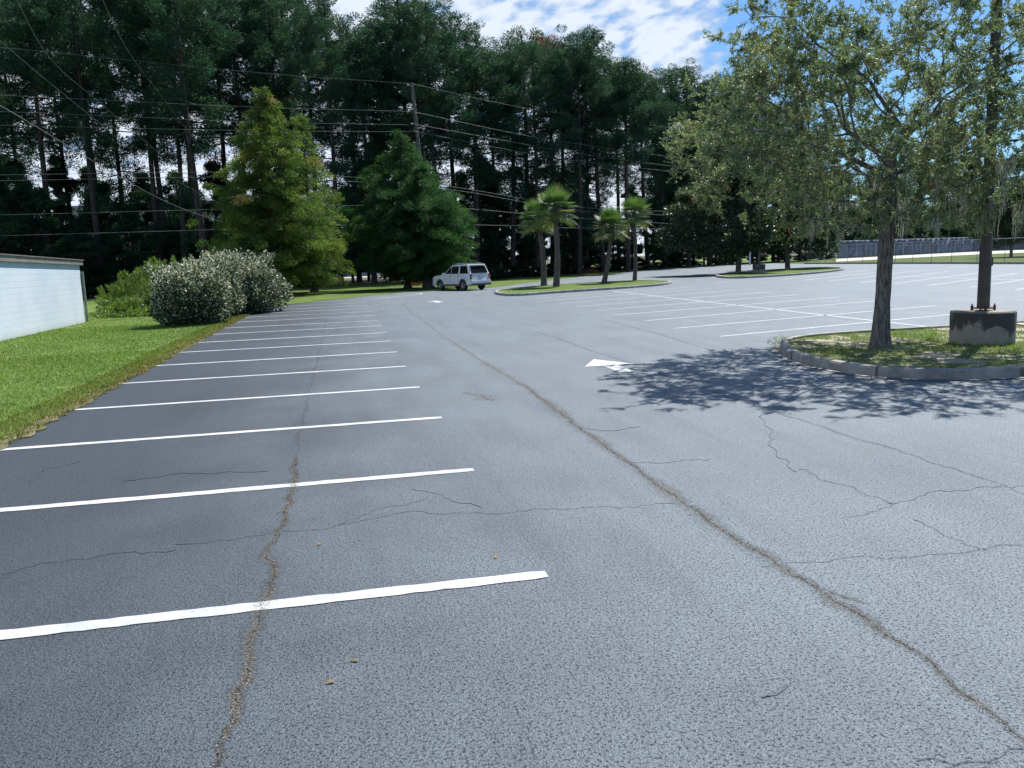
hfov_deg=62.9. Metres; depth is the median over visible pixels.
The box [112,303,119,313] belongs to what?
weed plant
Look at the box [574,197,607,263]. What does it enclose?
hardwood tree
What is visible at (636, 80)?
pine tree
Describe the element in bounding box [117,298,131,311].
weed plant
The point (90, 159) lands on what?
power line
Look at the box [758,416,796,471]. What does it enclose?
hairline crack
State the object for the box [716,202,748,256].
hardwood tree
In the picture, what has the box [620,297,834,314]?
parking line
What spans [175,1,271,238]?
pine tree
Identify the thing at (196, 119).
power line
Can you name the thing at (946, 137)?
oak tree
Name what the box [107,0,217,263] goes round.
pine tree
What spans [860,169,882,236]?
hardwood tree
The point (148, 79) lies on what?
power line
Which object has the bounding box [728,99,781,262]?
pine tree
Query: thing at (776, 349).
kerb apron
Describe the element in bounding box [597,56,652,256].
pine tree
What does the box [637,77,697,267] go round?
pine tree
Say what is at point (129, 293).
weed plant
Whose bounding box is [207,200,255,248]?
hardwood tree
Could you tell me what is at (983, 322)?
lamp post
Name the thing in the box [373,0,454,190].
pine tree
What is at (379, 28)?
pine tree
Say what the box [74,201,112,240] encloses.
hardwood tree
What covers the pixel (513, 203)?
pine tree
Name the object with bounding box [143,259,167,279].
weed plant
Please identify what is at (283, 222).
cypress tree
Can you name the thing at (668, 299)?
parking line
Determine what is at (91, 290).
hardwood tree
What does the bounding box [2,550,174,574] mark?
hairline crack
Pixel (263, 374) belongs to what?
parking line
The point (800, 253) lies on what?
pine tree
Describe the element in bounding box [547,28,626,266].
pine tree
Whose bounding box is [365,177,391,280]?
hardwood tree
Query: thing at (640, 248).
hardwood tree
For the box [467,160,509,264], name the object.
hardwood tree
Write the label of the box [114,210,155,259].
hardwood tree
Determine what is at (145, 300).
weed plant
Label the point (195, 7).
pine tree
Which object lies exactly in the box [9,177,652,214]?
power line
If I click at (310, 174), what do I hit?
power line
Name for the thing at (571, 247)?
hardwood tree
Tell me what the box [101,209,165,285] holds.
hardwood tree
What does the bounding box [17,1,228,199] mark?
power line
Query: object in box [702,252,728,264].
shrub
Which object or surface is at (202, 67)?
power line
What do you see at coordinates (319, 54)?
pine tree
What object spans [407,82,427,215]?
utility pole
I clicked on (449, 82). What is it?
pine tree
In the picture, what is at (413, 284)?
dead bush
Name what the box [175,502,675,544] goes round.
hairline crack
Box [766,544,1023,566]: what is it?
hairline crack
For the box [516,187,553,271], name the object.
hardwood tree
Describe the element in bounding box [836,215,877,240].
hardwood tree
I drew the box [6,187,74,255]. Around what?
hardwood tree
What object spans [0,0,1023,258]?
sky
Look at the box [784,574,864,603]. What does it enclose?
pavement crack
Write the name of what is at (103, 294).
weed plant
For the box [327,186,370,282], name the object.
hardwood tree
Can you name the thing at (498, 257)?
hardwood tree
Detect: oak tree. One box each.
[654,157,796,271]
[660,0,1023,348]
[741,158,850,267]
[968,181,1023,256]
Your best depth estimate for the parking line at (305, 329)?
25.97 m
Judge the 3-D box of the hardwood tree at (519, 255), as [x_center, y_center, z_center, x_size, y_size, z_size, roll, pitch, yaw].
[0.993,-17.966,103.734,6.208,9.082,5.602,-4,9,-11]
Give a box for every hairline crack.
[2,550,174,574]
[29,461,81,481]
[124,471,265,481]
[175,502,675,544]
[342,496,426,523]
[413,489,481,507]
[636,459,709,462]
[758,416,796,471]
[761,685,788,697]
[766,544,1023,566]
[800,469,895,517]
[887,486,1015,503]
[913,519,987,550]
[917,748,1023,765]
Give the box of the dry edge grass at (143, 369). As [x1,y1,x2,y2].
[0,313,250,446]
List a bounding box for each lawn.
[0,304,277,437]
[498,280,667,292]
[719,267,839,275]
[769,250,1023,263]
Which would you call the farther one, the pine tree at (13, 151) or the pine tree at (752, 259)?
the pine tree at (752, 259)
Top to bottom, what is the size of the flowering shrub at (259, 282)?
3.027 m
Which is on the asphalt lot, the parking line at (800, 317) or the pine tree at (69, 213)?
the parking line at (800, 317)
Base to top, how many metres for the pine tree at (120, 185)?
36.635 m
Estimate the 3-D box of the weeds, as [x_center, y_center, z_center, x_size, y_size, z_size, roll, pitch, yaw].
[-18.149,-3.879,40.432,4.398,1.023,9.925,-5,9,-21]
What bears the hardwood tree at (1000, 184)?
on the lawn at (966, 258)
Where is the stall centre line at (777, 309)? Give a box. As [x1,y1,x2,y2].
[614,291,919,325]
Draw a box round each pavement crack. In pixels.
[214,459,302,767]
[294,320,326,458]
[401,303,442,335]
[443,336,1023,743]
[527,328,1023,494]
[600,318,744,357]
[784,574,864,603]
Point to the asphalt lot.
(654, 635)
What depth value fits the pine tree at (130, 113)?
87.22 m
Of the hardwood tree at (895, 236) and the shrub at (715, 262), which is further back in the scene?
the hardwood tree at (895, 236)
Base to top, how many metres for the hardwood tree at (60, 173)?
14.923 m
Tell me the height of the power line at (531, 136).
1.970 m
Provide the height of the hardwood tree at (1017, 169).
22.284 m
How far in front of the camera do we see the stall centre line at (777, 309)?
26.61 m
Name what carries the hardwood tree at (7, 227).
on the ground at (364, 279)
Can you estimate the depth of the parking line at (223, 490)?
7.39 m
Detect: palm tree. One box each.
[516,197,558,285]
[532,182,577,286]
[592,206,628,282]
[616,194,652,280]
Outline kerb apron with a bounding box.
[770,344,1023,379]
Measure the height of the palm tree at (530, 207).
6.055 m
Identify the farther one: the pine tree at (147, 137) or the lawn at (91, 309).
the pine tree at (147, 137)
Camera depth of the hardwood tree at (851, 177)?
181.92 m
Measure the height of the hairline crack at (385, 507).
0.004 m
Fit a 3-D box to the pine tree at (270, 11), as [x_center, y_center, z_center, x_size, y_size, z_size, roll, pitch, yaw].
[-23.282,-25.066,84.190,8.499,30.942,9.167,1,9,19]
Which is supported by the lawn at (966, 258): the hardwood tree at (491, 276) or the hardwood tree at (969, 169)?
the hardwood tree at (969, 169)
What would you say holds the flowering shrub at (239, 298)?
on the lawn at (91, 309)
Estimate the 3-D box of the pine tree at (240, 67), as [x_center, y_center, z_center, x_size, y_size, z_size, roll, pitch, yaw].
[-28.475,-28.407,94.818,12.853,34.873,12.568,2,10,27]
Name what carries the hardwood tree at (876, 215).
on the lawn at (966, 258)
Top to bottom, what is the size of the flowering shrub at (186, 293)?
2.509 m
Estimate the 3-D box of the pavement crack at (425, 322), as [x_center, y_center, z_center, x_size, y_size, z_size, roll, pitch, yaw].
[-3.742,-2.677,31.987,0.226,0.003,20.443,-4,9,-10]
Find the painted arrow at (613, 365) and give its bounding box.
[585,359,634,371]
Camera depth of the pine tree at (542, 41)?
103.91 m
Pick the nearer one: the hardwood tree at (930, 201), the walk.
the walk
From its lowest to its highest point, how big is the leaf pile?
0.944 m
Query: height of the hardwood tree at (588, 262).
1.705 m
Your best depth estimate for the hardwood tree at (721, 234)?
123.76 m
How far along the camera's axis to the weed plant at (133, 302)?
38.05 m
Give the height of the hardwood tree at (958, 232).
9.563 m
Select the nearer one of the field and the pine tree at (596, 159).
the pine tree at (596, 159)
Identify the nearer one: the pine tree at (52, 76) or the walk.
the pine tree at (52, 76)
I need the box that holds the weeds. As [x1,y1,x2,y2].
[94,294,161,318]
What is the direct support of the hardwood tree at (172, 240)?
on the ground at (364, 279)
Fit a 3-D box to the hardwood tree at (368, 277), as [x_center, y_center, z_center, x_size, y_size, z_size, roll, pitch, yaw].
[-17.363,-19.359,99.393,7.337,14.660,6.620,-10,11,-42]
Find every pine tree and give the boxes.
[0,0,28,162]
[0,0,46,217]
[0,0,106,251]
[0,0,145,295]
[0,19,45,243]
[2,0,103,255]
[28,0,123,292]
[53,0,146,255]
[81,1,201,249]
[85,0,186,263]
[106,0,244,260]
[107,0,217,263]
[132,10,223,259]
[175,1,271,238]
[181,0,280,195]
[215,1,302,203]
[223,0,322,205]
[242,0,336,174]
[267,0,354,250]
[277,0,382,285]
[303,24,396,282]
[321,27,408,283]
[338,0,434,280]
[345,0,455,208]
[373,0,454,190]
[381,0,488,222]
[407,12,492,250]
[416,29,520,263]
[458,44,520,268]
[464,34,566,277]
[477,24,566,269]
[488,39,582,273]
[525,45,607,261]
[530,31,568,267]
[541,23,618,274]
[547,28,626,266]
[563,48,644,272]
[570,55,677,271]
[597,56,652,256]
[612,64,690,268]
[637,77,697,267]
[638,65,711,264]
[658,58,720,266]
[679,72,750,264]
[707,90,754,263]
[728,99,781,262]
[748,96,804,261]
[777,110,841,260]
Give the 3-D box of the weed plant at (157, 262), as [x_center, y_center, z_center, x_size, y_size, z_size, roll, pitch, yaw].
[-18.655,-5.549,45.269,1.903,2.877,1.538,-1,9,7]
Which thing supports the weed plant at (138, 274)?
on the lawn at (91, 309)
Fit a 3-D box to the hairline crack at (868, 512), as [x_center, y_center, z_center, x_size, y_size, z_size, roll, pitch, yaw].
[2.702,0.854,6.687,0.453,0.004,1.410,-1,9,5]
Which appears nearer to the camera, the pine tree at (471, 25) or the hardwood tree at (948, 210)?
the pine tree at (471, 25)
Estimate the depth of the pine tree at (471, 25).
93.15 m
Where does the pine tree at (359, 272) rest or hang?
on the ground at (364, 279)
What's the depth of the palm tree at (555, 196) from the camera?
52.73 m
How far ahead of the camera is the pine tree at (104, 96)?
87.94 m
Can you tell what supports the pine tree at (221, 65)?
on the ground at (364, 279)
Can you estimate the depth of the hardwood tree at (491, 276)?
81.68 m
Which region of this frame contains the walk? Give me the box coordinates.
[836,250,1023,261]
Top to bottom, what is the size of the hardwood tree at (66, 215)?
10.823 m
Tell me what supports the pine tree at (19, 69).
on the ground at (364, 279)
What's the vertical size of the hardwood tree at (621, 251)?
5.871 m
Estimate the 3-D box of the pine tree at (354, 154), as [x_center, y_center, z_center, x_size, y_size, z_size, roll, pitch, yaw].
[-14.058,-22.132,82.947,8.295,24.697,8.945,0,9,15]
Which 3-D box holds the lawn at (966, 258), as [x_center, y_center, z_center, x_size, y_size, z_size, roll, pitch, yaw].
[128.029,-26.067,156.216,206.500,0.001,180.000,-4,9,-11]
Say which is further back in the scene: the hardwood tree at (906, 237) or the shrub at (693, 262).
the hardwood tree at (906, 237)
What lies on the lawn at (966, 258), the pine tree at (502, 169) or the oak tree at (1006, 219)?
the oak tree at (1006, 219)
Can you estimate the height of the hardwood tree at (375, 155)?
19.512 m
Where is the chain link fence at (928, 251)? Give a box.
[807,237,1023,262]
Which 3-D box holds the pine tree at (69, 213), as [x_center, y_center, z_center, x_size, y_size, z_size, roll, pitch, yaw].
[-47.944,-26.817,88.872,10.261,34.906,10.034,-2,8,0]
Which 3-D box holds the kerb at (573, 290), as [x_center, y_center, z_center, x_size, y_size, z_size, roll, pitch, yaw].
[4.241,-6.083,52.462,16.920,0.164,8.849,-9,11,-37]
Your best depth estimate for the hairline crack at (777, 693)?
3.67 m
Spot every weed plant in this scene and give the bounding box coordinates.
[96,285,118,312]
[105,279,128,298]
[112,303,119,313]
[117,273,137,304]
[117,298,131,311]
[120,267,144,295]
[122,264,157,289]
[131,294,139,309]
[135,279,149,306]
[141,277,156,294]
[141,289,159,310]
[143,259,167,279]
[147,254,183,271]
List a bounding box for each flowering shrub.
[141,257,235,325]
[175,253,247,315]
[199,247,295,314]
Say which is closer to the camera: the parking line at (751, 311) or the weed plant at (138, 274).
the parking line at (751, 311)
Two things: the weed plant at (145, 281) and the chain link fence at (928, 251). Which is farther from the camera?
the chain link fence at (928, 251)
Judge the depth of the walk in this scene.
140.35 m
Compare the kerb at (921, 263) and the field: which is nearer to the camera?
the kerb at (921, 263)
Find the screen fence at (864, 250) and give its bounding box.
[836,236,1023,258]
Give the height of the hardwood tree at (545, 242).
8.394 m
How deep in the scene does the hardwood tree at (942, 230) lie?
181.44 m
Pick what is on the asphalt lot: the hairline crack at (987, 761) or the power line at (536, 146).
the hairline crack at (987, 761)
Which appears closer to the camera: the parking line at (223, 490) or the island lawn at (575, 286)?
the parking line at (223, 490)
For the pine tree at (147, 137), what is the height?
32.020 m
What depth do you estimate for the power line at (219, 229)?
64.24 m
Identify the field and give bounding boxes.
[344,256,770,276]
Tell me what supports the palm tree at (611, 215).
on the island lawn at (575, 286)
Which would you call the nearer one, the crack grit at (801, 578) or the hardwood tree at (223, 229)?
the crack grit at (801, 578)
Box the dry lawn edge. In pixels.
[0,320,237,448]
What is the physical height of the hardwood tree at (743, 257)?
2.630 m
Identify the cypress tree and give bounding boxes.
[187,86,349,295]
[284,112,356,291]
[326,129,475,288]
[371,161,479,288]
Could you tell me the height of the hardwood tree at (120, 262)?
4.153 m
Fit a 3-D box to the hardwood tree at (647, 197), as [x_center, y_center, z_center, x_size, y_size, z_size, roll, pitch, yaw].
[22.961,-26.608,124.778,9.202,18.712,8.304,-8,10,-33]
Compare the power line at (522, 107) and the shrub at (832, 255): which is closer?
the power line at (522, 107)
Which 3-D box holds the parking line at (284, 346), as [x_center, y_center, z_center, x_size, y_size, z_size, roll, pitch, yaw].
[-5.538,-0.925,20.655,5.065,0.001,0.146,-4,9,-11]
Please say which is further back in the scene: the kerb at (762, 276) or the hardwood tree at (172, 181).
the hardwood tree at (172, 181)
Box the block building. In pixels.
[0,253,88,340]
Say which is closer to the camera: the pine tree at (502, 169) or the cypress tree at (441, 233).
the cypress tree at (441, 233)
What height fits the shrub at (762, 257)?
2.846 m
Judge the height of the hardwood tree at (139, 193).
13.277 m
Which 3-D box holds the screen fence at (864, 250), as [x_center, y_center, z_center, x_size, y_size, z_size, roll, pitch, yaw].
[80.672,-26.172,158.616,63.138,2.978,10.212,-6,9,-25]
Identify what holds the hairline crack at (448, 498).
on the asphalt lot
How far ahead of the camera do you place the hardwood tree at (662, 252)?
104.83 m
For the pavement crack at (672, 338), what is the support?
on the asphalt lot
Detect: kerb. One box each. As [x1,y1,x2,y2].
[495,280,671,295]
[715,267,843,278]
[780,321,1023,378]
[804,262,1023,263]
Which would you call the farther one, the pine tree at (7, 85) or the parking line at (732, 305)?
the pine tree at (7, 85)
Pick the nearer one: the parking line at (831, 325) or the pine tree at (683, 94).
the parking line at (831, 325)
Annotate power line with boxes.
[0,41,208,197]
[0,105,217,220]
[0,111,402,124]
[1,47,409,83]
[3,95,411,111]
[3,224,626,235]
[7,125,392,131]
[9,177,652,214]
[12,205,668,223]
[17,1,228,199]
[20,172,616,209]
[103,1,218,170]
[412,111,689,159]
[415,84,668,127]
[415,131,681,172]
[416,124,689,168]
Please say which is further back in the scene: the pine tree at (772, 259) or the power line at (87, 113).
the pine tree at (772, 259)
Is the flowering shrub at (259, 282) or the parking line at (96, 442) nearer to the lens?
the parking line at (96, 442)
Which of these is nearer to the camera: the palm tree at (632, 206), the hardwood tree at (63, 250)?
the palm tree at (632, 206)
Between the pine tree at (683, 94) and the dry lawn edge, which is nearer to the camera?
the dry lawn edge
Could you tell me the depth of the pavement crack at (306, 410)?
12.98 m
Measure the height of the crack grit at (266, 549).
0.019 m
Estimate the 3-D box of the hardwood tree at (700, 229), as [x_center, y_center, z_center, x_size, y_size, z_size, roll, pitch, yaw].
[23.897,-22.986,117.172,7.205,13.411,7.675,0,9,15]
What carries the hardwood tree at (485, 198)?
on the ground at (364, 279)
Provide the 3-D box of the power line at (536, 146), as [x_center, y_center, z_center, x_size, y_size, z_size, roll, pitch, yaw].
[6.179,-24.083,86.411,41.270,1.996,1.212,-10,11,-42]
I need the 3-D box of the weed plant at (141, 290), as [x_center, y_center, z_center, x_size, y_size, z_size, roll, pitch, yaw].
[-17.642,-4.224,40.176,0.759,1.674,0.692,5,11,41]
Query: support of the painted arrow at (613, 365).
on the asphalt lot
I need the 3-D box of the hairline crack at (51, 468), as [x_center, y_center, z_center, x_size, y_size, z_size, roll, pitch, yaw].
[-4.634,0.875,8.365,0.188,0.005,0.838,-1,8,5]
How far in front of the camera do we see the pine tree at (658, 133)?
105.07 m
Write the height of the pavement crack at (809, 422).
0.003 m
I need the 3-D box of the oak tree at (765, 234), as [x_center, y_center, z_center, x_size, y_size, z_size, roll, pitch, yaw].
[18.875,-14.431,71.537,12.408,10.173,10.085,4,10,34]
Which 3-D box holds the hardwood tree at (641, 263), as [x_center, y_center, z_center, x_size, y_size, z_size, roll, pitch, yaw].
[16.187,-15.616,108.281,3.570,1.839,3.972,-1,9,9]
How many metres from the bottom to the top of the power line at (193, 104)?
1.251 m
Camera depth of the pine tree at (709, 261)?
117.97 m
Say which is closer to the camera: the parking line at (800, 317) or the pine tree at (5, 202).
the parking line at (800, 317)
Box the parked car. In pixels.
[432,263,490,290]
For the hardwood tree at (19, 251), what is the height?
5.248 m
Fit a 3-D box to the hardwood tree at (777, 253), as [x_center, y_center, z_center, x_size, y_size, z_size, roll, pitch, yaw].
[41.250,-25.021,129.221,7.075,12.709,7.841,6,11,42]
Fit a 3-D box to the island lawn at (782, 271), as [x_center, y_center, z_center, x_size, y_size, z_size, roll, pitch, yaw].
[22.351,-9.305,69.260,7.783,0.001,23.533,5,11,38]
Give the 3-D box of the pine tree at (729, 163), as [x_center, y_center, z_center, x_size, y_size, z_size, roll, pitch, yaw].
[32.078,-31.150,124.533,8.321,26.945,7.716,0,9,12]
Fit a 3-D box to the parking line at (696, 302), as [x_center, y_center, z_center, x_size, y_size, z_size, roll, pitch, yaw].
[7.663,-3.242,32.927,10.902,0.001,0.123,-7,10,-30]
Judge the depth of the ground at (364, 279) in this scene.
109.85 m
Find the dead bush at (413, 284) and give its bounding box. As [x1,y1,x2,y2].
[411,280,422,285]
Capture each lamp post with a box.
[753,178,764,272]
[949,0,1016,344]
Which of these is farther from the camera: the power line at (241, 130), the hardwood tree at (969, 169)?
the hardwood tree at (969, 169)
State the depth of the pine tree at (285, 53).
87.86 m
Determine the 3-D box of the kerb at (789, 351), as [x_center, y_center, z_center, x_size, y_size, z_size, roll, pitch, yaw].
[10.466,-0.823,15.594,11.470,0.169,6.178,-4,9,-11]
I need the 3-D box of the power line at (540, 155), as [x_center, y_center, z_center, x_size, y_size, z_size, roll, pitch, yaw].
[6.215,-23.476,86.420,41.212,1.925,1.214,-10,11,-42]
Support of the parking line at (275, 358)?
on the asphalt lot
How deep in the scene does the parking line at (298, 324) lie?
28.53 m
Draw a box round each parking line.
[0,417,441,450]
[0,468,473,511]
[0,571,548,639]
[75,386,418,409]
[123,366,405,383]
[157,352,389,365]
[181,341,382,352]
[198,333,372,342]
[227,326,368,333]
[234,320,377,327]
[575,292,762,306]
[604,294,799,309]
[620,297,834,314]
[644,301,867,320]
[681,305,937,327]
[726,314,949,335]
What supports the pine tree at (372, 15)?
on the ground at (364, 279)
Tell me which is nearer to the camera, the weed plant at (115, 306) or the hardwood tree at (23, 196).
the weed plant at (115, 306)
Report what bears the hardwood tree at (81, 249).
on the ground at (364, 279)
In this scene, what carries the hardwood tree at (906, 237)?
on the lawn at (966, 258)
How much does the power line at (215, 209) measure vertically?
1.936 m
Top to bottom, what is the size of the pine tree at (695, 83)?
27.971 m
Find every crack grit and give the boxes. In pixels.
[209,457,300,767]
[524,385,1023,740]
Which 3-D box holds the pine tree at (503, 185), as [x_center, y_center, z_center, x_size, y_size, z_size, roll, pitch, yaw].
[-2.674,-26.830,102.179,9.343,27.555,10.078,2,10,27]
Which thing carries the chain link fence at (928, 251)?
on the lawn at (966, 258)
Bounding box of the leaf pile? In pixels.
[582,268,600,273]
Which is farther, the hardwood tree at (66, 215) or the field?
the field
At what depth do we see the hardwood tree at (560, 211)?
106.59 m
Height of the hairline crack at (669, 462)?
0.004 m
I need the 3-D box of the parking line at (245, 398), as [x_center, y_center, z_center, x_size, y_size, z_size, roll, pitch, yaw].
[-3.919,0.210,12.639,5.049,0.001,0.140,-4,9,-11]
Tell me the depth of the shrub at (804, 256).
135.66 m
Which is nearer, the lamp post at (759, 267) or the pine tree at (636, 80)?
the lamp post at (759, 267)
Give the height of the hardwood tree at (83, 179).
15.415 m
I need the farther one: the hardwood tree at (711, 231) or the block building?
the hardwood tree at (711, 231)
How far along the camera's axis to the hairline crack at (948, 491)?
6.58 m
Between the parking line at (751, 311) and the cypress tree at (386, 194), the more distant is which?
the cypress tree at (386, 194)
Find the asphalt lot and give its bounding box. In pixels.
[0,263,1023,767]
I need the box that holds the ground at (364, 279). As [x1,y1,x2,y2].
[83,250,836,304]
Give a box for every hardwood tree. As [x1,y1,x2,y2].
[0,157,52,253]
[0,203,32,253]
[1,153,13,194]
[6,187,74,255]
[9,245,35,255]
[34,154,82,243]
[38,226,114,297]
[53,247,90,289]
[56,206,93,275]
[67,166,118,257]
[68,180,139,277]
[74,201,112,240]
[80,257,117,297]
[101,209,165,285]
[105,256,144,291]
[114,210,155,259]
[125,171,177,261]
[146,223,195,269]
[152,169,201,253]
[163,188,222,258]
[186,160,238,259]
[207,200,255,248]
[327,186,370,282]
[337,162,378,280]
[364,132,389,279]
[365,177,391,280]
[445,170,487,263]
[462,154,510,266]
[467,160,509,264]
[479,194,510,267]
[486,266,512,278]
[488,271,499,278]
[500,207,544,269]
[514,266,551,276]
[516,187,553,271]
[516,231,548,266]
[545,176,582,252]
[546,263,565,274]
[551,213,599,267]
[562,162,605,256]
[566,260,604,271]
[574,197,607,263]
[589,211,633,270]
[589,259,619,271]
[605,238,633,267]
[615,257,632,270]
[621,183,647,257]
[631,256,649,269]
[635,200,672,268]
[640,151,685,248]
[650,155,685,255]
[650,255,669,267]
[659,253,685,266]
[660,176,707,258]
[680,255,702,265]
[692,206,735,264]
[693,206,724,265]
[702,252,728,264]
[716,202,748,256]
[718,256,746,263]
[744,202,776,262]
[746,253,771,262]
[765,202,800,261]
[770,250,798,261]
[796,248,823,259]
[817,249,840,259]
[835,172,875,254]
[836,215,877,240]
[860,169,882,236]
[862,209,910,239]
[864,175,935,238]
[870,213,942,239]
[906,160,944,236]
[914,207,960,238]
[916,175,974,237]
[925,210,980,237]
[939,155,997,237]
[959,167,1008,234]
[999,154,1023,221]
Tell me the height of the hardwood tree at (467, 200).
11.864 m
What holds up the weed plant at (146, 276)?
on the lawn at (91, 309)
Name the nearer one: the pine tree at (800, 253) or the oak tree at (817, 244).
the oak tree at (817, 244)
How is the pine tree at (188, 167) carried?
on the ground at (364, 279)
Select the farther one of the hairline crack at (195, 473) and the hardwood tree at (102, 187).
the hardwood tree at (102, 187)
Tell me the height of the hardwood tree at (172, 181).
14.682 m
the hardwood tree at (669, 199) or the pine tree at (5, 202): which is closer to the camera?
the pine tree at (5, 202)
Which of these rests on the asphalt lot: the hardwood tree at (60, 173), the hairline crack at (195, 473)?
the hairline crack at (195, 473)
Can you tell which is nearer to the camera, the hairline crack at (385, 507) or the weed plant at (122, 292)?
the hairline crack at (385, 507)
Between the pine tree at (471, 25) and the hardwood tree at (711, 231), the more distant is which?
the hardwood tree at (711, 231)
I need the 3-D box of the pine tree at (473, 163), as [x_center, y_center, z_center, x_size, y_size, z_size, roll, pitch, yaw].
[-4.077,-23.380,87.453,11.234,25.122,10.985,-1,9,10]
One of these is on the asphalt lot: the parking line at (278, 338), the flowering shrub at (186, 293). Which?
the parking line at (278, 338)
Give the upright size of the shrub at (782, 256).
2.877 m
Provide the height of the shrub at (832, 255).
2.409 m
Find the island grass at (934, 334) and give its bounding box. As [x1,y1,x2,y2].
[767,321,1023,371]
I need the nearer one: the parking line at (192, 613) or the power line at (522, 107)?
the parking line at (192, 613)
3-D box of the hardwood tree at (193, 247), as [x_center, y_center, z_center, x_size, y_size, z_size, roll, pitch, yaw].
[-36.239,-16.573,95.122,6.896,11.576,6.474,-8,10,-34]
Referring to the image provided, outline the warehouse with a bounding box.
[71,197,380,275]
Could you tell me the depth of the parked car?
55.50 m
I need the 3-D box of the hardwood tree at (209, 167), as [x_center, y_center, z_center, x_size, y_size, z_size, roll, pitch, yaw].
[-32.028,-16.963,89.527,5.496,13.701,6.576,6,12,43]
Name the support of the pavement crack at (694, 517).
on the asphalt lot
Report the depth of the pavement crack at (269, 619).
4.45 m
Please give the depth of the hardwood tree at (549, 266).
92.55 m
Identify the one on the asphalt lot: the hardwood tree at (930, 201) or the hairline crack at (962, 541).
the hairline crack at (962, 541)
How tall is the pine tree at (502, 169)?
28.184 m
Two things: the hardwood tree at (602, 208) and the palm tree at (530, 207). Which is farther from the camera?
the hardwood tree at (602, 208)

